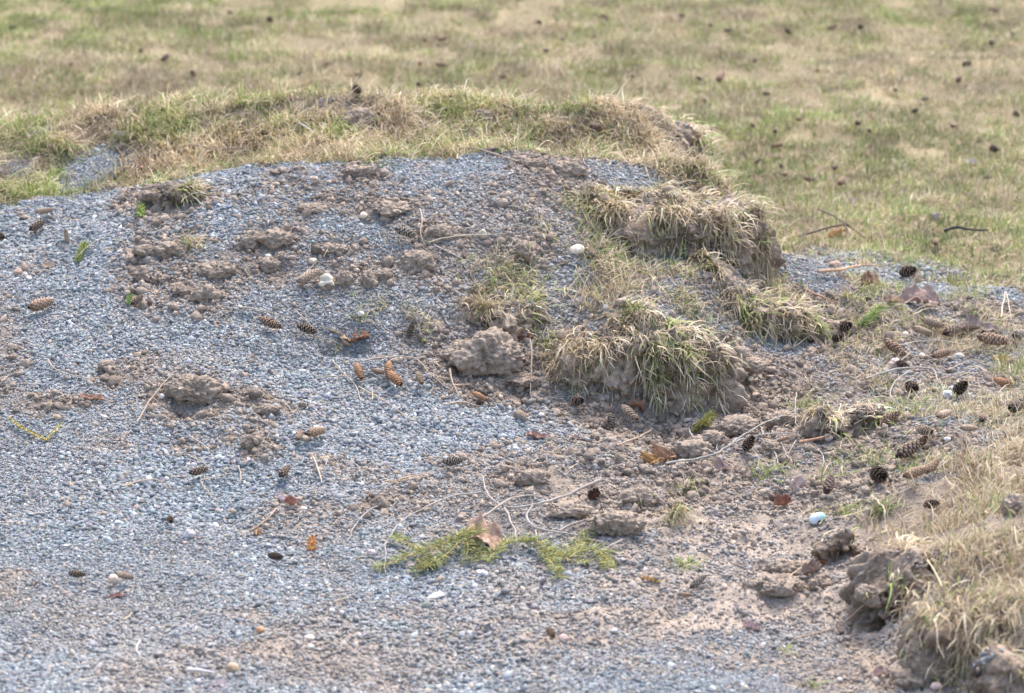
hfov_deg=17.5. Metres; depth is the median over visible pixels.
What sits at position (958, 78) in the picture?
spruce cone
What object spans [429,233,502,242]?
twig
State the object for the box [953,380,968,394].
spruce cone
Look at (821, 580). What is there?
soil clod
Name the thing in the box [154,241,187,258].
soil clod
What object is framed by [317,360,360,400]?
twig
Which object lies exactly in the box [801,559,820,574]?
dry leaf
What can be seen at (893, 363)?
pebble
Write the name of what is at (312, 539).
dry leaf
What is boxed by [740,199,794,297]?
grass tuft
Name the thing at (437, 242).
soil clod
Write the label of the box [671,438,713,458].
soil clod
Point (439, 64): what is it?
spruce cone
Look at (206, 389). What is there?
soil clod
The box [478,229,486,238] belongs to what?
pebble
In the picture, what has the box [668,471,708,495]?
grass tuft
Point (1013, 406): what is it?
spruce cone
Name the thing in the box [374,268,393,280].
soil clod
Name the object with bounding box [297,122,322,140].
twig
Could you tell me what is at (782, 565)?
soil clod
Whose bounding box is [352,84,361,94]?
spruce cone
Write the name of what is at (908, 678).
soil clod
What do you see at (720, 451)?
bare branch
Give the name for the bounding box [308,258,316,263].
pebble
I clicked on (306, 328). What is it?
spruce cone
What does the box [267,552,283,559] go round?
spruce cone
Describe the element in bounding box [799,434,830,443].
twig
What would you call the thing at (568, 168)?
soil clod
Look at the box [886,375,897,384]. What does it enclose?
spruce cone
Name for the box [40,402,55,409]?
soil clod
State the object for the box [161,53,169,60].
spruce cone
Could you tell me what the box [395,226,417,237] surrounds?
spruce cone
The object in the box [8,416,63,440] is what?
spruce sprig
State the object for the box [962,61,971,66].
spruce cone
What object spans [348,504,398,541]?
twig
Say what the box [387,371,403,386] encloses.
spruce cone
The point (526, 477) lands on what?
soil clod
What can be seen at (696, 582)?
spruce cone
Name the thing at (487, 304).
grass tuft
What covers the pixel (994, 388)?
twig
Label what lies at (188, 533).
pebble
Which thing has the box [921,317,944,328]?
spruce cone
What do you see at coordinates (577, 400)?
spruce cone
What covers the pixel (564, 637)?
pebble
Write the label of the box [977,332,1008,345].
spruce cone
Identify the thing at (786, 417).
soil clod
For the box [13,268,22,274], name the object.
pebble
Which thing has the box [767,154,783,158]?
dry leaf
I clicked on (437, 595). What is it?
pebble
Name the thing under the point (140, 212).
spruce sprig
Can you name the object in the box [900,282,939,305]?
dry leaf
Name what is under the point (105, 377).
soil clod
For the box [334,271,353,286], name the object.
soil clod
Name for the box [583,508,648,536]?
soil clod
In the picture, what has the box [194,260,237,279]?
soil clod
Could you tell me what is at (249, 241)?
soil clod
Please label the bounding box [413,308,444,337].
grass tuft
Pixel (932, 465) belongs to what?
spruce cone
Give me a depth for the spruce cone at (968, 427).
5.53 m
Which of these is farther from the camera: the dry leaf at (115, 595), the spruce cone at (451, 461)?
the spruce cone at (451, 461)
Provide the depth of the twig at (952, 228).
7.06 m
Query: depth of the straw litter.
5.50 m
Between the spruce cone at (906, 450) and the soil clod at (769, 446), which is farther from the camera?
the soil clod at (769, 446)
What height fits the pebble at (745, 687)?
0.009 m
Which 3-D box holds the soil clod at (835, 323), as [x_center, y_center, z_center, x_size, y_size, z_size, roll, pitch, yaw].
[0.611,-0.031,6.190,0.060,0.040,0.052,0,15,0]
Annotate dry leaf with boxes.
[41,261,54,267]
[80,393,104,399]
[103,592,125,599]
[113,129,125,139]
[133,160,145,169]
[211,679,226,686]
[253,525,261,534]
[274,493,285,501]
[284,495,296,504]
[322,326,350,345]
[347,330,369,342]
[406,561,414,567]
[464,510,503,551]
[518,332,531,339]
[525,429,546,438]
[569,434,584,439]
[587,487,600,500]
[627,398,645,411]
[639,451,660,465]
[650,443,676,462]
[713,458,731,470]
[742,620,759,630]
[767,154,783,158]
[773,493,791,505]
[790,475,806,492]
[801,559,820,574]
[827,228,845,238]
[846,197,855,203]
[857,269,878,286]
[871,665,889,676]
[881,294,903,302]
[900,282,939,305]
[911,273,923,282]
[929,213,940,220]
[955,314,998,332]
[964,158,981,164]
[993,352,1008,363]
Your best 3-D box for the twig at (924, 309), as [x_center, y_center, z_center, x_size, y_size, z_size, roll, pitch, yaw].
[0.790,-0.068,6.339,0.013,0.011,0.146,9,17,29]
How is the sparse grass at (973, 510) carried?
on the ground at (514, 16)
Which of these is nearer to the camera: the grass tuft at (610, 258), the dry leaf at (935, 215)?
the grass tuft at (610, 258)
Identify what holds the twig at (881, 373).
on the soil crumbs
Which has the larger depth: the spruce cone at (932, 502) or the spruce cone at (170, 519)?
the spruce cone at (170, 519)
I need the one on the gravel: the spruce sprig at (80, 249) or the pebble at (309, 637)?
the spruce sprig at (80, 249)
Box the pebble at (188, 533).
[184,529,195,537]
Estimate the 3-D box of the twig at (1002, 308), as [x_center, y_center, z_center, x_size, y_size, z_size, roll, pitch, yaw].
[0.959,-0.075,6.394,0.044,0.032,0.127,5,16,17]
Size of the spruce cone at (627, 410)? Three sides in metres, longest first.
0.049 x 0.018 x 0.018 m
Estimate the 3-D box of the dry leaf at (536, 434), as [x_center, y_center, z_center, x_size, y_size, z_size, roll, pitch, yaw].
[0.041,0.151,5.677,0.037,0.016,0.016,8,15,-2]
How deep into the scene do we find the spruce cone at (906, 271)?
6.61 m
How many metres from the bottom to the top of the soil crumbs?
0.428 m
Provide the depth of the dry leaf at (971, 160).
7.89 m
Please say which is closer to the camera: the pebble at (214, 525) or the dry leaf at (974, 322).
the pebble at (214, 525)
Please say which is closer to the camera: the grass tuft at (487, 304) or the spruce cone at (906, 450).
the spruce cone at (906, 450)
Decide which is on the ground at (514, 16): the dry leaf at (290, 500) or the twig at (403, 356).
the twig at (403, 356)
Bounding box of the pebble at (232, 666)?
[226,662,238,672]
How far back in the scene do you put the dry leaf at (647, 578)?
5.10 m
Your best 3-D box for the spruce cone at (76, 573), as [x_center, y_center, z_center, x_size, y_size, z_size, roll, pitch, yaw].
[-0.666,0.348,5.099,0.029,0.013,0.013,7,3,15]
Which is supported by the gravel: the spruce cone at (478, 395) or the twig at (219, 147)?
the spruce cone at (478, 395)
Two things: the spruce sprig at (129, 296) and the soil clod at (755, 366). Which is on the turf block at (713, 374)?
the soil clod at (755, 366)
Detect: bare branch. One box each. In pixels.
[426,494,558,547]
[483,475,604,544]
[665,408,799,464]
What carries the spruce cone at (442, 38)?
on the ground at (514, 16)
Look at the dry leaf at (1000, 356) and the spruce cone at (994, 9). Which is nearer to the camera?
the dry leaf at (1000, 356)
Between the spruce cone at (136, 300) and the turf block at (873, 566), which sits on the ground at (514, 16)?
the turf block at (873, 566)
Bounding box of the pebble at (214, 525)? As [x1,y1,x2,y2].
[211,522,218,527]
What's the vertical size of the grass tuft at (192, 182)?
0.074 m
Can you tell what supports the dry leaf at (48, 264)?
on the gravel
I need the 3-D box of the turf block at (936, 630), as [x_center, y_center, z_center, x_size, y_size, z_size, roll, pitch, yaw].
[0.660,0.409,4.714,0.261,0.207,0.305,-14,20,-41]
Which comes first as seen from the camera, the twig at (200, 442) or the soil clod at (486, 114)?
the twig at (200, 442)
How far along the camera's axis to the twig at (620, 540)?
5.21 m
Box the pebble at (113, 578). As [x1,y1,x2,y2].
[108,574,117,583]
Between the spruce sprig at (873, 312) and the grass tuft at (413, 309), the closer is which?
the grass tuft at (413, 309)
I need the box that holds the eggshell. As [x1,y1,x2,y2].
[809,512,825,523]
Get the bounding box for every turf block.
[143,180,214,213]
[445,275,570,341]
[535,293,757,419]
[574,178,786,289]
[651,106,730,172]
[664,241,841,349]
[782,396,903,442]
[811,527,863,564]
[839,531,949,636]
[871,559,1023,687]
[965,620,1023,692]
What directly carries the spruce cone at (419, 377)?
on the gravel
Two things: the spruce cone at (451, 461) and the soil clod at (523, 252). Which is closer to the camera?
the spruce cone at (451, 461)
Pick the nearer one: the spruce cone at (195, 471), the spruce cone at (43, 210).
the spruce cone at (195, 471)
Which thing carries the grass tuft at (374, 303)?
on the ground at (514, 16)
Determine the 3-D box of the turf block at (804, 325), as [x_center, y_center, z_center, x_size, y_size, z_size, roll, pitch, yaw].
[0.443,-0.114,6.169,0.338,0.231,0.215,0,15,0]
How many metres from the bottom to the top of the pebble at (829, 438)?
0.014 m
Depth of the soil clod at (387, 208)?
6.16 m
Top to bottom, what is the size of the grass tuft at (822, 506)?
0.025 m
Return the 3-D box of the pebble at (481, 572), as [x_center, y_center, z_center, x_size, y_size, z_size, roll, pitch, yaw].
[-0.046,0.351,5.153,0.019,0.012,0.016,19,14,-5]
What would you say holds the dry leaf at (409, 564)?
on the ground at (514, 16)
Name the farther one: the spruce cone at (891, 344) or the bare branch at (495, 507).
the spruce cone at (891, 344)
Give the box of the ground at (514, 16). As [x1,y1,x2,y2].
[0,0,1023,692]
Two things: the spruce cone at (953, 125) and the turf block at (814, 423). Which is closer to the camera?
the turf block at (814, 423)
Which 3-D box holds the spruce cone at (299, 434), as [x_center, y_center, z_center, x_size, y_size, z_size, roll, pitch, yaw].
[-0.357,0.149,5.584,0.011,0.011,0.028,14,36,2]
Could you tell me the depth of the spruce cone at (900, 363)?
6.05 m
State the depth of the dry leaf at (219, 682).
4.71 m
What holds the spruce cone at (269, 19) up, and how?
on the ground at (514, 16)
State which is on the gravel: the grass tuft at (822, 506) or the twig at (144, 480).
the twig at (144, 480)
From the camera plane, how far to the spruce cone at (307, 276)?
6.00 m
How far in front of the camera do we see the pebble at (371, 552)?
5.20 m
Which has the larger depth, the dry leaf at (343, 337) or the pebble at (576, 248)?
the pebble at (576, 248)
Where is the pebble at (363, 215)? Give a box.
[360,212,367,218]
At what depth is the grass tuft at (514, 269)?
6.07 m
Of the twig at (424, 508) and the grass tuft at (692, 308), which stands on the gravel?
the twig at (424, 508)
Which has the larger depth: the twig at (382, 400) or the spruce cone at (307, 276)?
the spruce cone at (307, 276)
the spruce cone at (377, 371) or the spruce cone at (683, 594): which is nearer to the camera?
the spruce cone at (683, 594)
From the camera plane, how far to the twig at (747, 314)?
6.14 m
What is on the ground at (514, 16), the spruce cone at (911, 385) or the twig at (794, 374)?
the spruce cone at (911, 385)
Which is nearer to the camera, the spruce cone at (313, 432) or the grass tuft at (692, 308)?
the spruce cone at (313, 432)
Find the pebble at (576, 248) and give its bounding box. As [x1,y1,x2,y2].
[570,244,584,254]
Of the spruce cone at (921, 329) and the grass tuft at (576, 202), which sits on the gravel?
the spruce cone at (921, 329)
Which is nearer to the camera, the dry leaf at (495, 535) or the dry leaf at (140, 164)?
the dry leaf at (495, 535)
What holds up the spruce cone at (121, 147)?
on the ground at (514, 16)
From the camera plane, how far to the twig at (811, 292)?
6.28 m
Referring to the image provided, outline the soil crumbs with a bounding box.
[0,118,1023,692]
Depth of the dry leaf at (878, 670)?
4.80 m
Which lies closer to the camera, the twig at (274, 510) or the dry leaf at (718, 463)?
the twig at (274, 510)
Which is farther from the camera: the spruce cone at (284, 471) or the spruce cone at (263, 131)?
the spruce cone at (263, 131)
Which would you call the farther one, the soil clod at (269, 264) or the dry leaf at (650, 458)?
the soil clod at (269, 264)
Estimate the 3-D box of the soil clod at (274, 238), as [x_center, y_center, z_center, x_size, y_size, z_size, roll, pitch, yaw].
[-0.430,-0.198,6.108,0.069,0.044,0.058,5,16,17]
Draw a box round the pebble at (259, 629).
[255,626,264,633]
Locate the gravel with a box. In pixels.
[0,95,1023,692]
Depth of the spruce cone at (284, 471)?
5.46 m
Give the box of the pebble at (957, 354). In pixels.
[954,353,964,358]
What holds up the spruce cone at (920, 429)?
on the ground at (514, 16)
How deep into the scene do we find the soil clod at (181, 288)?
5.99 m
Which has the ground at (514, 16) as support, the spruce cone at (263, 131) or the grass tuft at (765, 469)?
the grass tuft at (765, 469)
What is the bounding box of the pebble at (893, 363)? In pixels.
[888,358,898,367]
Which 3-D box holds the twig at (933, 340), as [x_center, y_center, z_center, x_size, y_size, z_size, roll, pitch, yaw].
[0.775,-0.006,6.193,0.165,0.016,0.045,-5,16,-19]
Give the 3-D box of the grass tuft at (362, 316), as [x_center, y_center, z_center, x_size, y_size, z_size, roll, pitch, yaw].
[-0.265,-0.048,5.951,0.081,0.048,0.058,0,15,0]
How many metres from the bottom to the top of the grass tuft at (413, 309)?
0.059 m
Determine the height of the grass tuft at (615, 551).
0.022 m
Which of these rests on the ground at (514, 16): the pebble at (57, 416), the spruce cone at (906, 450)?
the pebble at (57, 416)
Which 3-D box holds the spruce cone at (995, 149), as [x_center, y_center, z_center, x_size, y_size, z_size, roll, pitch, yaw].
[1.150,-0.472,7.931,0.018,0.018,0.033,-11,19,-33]
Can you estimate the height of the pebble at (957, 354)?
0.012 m
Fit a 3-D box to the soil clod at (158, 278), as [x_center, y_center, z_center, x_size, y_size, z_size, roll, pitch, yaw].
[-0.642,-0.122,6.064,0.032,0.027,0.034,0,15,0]
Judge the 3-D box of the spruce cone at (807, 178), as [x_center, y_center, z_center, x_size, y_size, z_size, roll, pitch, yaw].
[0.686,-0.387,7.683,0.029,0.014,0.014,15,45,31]
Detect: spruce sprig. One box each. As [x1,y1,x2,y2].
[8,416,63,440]
[74,239,88,262]
[125,292,133,304]
[134,201,146,216]
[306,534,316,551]
[371,522,490,580]
[480,528,618,579]
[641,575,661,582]
[691,410,718,433]
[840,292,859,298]
[854,302,885,329]
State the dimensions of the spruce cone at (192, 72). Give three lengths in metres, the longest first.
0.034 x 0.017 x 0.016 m
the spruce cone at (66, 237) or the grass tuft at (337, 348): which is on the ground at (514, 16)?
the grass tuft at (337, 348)
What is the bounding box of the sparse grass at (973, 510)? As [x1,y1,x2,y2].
[449,128,1023,691]
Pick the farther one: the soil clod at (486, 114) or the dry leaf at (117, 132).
the dry leaf at (117, 132)
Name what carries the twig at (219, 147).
on the ridge grass at (363, 143)
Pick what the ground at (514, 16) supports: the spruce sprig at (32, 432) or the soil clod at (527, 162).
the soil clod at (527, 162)
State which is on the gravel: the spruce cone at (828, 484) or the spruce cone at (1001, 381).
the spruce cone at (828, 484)
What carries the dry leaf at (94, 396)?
on the gravel
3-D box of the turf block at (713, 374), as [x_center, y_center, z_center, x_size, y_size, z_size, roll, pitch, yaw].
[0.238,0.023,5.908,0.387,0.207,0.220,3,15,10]
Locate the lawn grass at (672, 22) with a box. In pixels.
[0,0,1023,292]
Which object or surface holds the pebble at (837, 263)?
on the ground at (514, 16)
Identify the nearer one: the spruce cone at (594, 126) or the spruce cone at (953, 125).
the spruce cone at (594, 126)
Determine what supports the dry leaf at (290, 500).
on the gravel
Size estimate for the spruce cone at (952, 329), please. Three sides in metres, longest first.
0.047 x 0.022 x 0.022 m
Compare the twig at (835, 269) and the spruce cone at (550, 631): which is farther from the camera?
the twig at (835, 269)
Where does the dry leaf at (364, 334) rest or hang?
on the gravel
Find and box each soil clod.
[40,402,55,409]
[99,373,113,381]
[132,265,149,281]
[134,244,154,257]
[137,189,165,203]
[151,272,165,284]
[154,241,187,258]
[163,373,225,405]
[170,282,193,295]
[190,284,225,303]
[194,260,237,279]
[240,230,261,250]
[240,434,253,450]
[253,403,281,414]
[256,227,295,249]
[259,256,280,273]
[274,251,285,259]
[296,202,328,213]
[329,244,349,253]
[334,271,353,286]
[342,106,374,127]
[342,165,376,176]
[360,270,378,288]
[370,496,388,509]
[371,200,413,217]
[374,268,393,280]
[397,249,439,275]
[424,237,440,245]
[427,223,464,241]
[440,326,525,376]
[472,109,493,122]
[494,372,540,386]
[511,240,540,263]
[513,468,548,486]
[519,157,546,168]
[548,503,593,518]
[550,160,587,177]
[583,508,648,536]
[618,485,656,506]
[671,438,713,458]
[687,430,729,445]
[710,414,760,437]
[720,274,738,297]
[740,573,805,596]
[742,356,769,375]
[757,439,782,455]
[761,558,807,575]
[764,410,801,427]
[808,573,831,589]
[825,319,855,336]
[854,583,884,607]
[889,668,932,689]
[905,634,924,660]
[1000,493,1023,515]
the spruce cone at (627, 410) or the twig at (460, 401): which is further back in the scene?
the spruce cone at (627, 410)
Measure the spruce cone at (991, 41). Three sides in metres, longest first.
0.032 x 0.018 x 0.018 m
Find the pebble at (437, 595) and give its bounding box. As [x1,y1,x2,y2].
[428,592,443,598]
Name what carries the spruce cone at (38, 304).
on the gravel
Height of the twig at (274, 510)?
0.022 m
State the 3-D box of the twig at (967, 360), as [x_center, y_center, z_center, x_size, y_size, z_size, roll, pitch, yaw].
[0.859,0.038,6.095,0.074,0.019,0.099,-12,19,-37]
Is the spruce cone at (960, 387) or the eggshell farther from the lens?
the spruce cone at (960, 387)
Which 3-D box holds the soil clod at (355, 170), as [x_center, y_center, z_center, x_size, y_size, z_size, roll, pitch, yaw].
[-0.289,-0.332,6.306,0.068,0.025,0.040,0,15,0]
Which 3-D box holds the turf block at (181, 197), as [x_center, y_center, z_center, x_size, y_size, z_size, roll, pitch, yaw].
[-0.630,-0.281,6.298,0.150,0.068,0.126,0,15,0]
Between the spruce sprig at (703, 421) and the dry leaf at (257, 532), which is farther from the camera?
the spruce sprig at (703, 421)
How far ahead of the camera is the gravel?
5.47 m
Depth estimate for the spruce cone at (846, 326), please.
6.15 m
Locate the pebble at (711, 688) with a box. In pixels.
[708,685,715,690]
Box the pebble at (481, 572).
[476,569,487,575]
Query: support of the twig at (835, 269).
on the soil crumbs
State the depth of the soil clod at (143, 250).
6.11 m
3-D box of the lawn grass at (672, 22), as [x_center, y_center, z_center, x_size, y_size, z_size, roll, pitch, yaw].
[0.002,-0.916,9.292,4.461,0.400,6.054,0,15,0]
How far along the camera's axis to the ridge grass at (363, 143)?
6.66 m
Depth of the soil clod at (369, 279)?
6.00 m
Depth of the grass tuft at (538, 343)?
5.95 m
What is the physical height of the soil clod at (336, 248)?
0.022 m
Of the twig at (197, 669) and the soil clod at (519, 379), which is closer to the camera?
the twig at (197, 669)
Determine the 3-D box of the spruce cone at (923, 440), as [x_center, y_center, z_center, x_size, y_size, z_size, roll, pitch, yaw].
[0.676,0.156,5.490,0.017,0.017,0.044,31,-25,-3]
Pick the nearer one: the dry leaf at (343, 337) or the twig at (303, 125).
the dry leaf at (343, 337)
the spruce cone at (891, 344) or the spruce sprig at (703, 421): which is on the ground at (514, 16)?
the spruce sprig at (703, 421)
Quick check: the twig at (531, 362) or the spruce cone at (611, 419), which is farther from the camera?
the twig at (531, 362)
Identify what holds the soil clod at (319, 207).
on the ground at (514, 16)
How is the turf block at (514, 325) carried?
on the ground at (514, 16)
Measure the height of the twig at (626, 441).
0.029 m
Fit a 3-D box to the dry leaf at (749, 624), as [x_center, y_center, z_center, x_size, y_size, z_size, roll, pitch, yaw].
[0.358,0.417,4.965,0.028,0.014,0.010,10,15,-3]
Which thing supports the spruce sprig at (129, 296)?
on the gravel
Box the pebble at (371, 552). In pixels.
[367,549,375,554]
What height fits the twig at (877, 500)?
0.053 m
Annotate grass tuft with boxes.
[173,222,212,254]
[175,168,222,199]
[327,341,342,353]
[346,303,381,329]
[359,286,392,320]
[390,298,425,326]
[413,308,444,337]
[454,286,518,327]
[471,233,564,300]
[521,205,568,243]
[521,319,561,357]
[526,338,561,377]
[543,178,606,228]
[557,338,601,395]
[569,240,638,278]
[606,272,657,294]
[606,294,653,327]
[606,543,625,553]
[638,271,723,336]
[652,497,696,532]
[657,260,718,281]
[667,542,708,572]
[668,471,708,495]
[726,458,797,483]
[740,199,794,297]
[763,642,799,658]
[800,674,831,689]
[809,502,831,513]
[828,495,867,519]
[862,486,905,521]
[946,279,1003,302]
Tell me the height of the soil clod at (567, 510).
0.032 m
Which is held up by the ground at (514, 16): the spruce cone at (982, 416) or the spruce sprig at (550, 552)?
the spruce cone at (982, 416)
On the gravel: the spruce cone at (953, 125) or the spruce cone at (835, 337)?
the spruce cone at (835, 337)
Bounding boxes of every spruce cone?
[0,232,4,239]
[27,297,53,310]
[29,219,45,230]
[35,207,53,213]
[64,229,69,242]
[68,569,85,577]
[116,571,133,579]
[117,144,124,151]
[131,295,143,304]
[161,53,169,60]
[167,515,173,523]
[189,70,195,76]
[189,466,208,475]
[259,316,281,328]
[261,129,268,135]
[266,16,272,22]
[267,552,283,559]
[278,464,290,476]
[296,268,321,282]
[296,429,302,440]
[297,323,317,334]
[305,427,325,436]
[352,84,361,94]
[354,362,363,379]
[371,368,382,374]
[384,360,393,379]
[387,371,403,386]
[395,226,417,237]
[405,321,415,337]
[415,371,423,384]
[435,62,445,66]
[437,36,447,41]
[442,456,462,465]
[471,391,486,400]
[546,627,555,637]
[571,395,584,405]
[589,122,601,129]
[607,412,615,427]
[620,404,639,420]
[679,592,692,596]
[689,575,706,588]
[715,71,724,81]
[742,435,755,450]
[772,143,782,147]
[777,436,788,441]
[803,176,814,181]
[822,474,834,493]
[827,24,837,29]
[831,333,842,342]
[837,176,846,185]
[837,320,852,332]
[869,465,887,482]
[877,410,901,424]
[883,338,906,356]
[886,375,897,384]
[895,440,922,458]
[896,359,909,369]
[899,265,916,277]
[903,466,927,478]
[904,380,919,393]
[912,326,930,334]
[915,424,933,434]
[916,435,928,447]
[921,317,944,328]
[921,444,932,449]
[923,499,940,508]
[925,458,939,472]
[931,349,951,358]
[933,238,939,244]
[936,409,951,418]
[943,324,960,336]
[950,123,957,128]
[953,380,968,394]
[955,75,961,81]
[960,425,978,430]
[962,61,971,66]
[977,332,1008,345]
[978,413,985,421]
[989,38,994,44]
[989,145,999,152]
[990,7,999,11]
[994,377,1011,385]
[1008,400,1023,412]
[1012,329,1023,339]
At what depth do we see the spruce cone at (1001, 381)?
5.93 m
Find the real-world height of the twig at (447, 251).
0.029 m
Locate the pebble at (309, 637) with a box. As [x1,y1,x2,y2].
[304,635,314,640]
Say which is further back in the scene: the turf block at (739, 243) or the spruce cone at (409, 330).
the turf block at (739, 243)
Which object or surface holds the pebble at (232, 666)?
on the ground at (514, 16)
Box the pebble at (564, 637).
[558,634,567,641]
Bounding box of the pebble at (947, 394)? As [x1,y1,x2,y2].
[942,390,951,398]
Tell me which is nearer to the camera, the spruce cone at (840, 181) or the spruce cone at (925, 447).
the spruce cone at (925, 447)
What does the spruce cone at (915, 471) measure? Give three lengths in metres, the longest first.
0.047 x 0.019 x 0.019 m
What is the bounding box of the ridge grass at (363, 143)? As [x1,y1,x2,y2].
[0,72,735,206]
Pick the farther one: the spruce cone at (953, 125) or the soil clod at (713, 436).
the spruce cone at (953, 125)
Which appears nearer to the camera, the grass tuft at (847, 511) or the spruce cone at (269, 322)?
the grass tuft at (847, 511)
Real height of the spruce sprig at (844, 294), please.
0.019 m
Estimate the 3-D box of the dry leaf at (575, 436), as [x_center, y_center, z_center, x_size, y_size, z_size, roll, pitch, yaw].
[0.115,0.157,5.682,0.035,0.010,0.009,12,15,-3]
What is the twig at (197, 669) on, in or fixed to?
on the gravel
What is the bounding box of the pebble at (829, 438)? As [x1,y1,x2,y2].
[824,433,832,440]
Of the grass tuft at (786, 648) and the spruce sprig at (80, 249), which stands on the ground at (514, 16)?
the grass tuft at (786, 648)
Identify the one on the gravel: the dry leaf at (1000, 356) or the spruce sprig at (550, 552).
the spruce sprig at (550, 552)
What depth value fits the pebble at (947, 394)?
5.85 m
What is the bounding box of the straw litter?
[1,130,1022,692]
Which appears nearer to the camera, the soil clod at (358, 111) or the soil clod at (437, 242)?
the soil clod at (437, 242)
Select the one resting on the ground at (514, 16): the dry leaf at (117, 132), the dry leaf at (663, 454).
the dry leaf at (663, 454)
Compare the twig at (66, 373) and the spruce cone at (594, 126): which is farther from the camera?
the spruce cone at (594, 126)
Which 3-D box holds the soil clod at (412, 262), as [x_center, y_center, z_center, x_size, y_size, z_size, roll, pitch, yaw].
[-0.171,-0.150,6.057,0.071,0.052,0.061,-7,17,-23]
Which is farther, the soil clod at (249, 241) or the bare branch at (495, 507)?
the soil clod at (249, 241)
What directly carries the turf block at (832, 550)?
on the ground at (514, 16)
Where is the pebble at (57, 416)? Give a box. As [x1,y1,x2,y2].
[54,414,60,419]
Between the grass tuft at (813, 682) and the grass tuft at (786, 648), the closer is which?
the grass tuft at (813, 682)
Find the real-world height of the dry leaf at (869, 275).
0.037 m
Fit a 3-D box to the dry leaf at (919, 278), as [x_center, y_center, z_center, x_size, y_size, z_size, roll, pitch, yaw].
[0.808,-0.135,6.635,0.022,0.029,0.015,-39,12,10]
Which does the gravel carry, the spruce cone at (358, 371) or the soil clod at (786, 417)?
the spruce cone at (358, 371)
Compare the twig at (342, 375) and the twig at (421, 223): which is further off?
the twig at (421, 223)
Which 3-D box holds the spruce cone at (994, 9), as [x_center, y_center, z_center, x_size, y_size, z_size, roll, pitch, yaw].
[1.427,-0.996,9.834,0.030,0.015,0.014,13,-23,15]
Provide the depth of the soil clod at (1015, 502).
4.98 m
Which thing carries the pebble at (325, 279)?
on the ground at (514, 16)
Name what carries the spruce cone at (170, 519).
on the gravel
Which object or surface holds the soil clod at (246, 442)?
on the ground at (514, 16)
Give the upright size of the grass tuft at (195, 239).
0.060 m
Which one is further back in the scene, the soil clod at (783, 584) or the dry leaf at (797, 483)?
the dry leaf at (797, 483)
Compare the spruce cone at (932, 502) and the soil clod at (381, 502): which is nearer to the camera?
the spruce cone at (932, 502)
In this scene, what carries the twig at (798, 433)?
on the ground at (514, 16)
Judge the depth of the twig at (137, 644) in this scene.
4.79 m
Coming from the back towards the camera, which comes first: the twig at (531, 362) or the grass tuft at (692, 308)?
the grass tuft at (692, 308)
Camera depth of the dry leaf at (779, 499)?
5.39 m
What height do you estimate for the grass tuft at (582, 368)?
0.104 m
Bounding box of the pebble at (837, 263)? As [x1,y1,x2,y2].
[829,261,841,266]
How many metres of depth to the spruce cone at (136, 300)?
5.96 m
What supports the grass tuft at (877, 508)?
on the ground at (514, 16)
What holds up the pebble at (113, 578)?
on the ground at (514, 16)
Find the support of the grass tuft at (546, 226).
on the ground at (514, 16)
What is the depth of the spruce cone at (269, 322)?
5.91 m
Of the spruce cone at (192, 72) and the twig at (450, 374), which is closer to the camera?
the twig at (450, 374)
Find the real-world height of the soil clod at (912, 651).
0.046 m
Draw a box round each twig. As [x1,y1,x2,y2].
[47,359,89,378]
[62,233,109,254]
[123,479,167,487]
[136,371,174,421]
[136,639,157,665]
[186,133,245,148]
[187,667,215,673]
[188,435,212,454]
[200,473,234,494]
[239,306,280,315]
[252,508,276,529]
[294,308,343,347]
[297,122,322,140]
[312,456,321,482]
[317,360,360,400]
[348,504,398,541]
[358,386,415,420]
[362,356,448,388]
[384,491,482,572]
[385,472,429,481]
[419,208,430,244]
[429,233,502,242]
[434,244,464,260]
[444,401,480,406]
[448,368,467,395]
[456,147,517,161]
[529,338,532,394]
[589,539,622,556]
[616,429,651,445]
[737,287,762,344]
[771,362,818,389]
[780,392,799,462]
[793,604,864,639]
[798,208,865,237]
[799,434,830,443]
[803,287,836,302]
[817,264,875,272]
[840,495,885,538]
[865,366,939,407]
[901,340,970,345]
[913,303,944,321]
[944,226,988,232]
[948,359,987,371]
[971,384,1023,398]
[994,291,1016,320]
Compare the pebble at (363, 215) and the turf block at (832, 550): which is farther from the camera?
the pebble at (363, 215)
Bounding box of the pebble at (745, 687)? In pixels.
[742,685,747,690]
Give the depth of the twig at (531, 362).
5.90 m
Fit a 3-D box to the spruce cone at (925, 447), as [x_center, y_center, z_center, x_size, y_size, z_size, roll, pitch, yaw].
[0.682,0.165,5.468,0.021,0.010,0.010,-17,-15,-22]
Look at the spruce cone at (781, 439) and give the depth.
5.62 m
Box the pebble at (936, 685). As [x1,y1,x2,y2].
[930,682,941,689]
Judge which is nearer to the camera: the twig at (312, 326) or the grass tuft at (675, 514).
the grass tuft at (675, 514)
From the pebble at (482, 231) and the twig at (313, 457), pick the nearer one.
the twig at (313, 457)
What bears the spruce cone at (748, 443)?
on the ground at (514, 16)
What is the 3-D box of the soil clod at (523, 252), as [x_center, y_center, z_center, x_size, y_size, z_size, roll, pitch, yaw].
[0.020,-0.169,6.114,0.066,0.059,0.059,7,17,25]
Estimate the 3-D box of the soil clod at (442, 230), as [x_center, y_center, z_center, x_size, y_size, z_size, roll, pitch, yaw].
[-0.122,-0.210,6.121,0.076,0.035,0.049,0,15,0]
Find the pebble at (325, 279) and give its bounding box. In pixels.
[318,274,334,286]
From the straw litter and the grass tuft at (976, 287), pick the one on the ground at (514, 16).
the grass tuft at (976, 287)
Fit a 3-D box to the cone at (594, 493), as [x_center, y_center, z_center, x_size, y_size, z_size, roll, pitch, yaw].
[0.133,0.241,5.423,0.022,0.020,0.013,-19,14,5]
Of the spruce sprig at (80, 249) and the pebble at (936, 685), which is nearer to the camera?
the pebble at (936, 685)

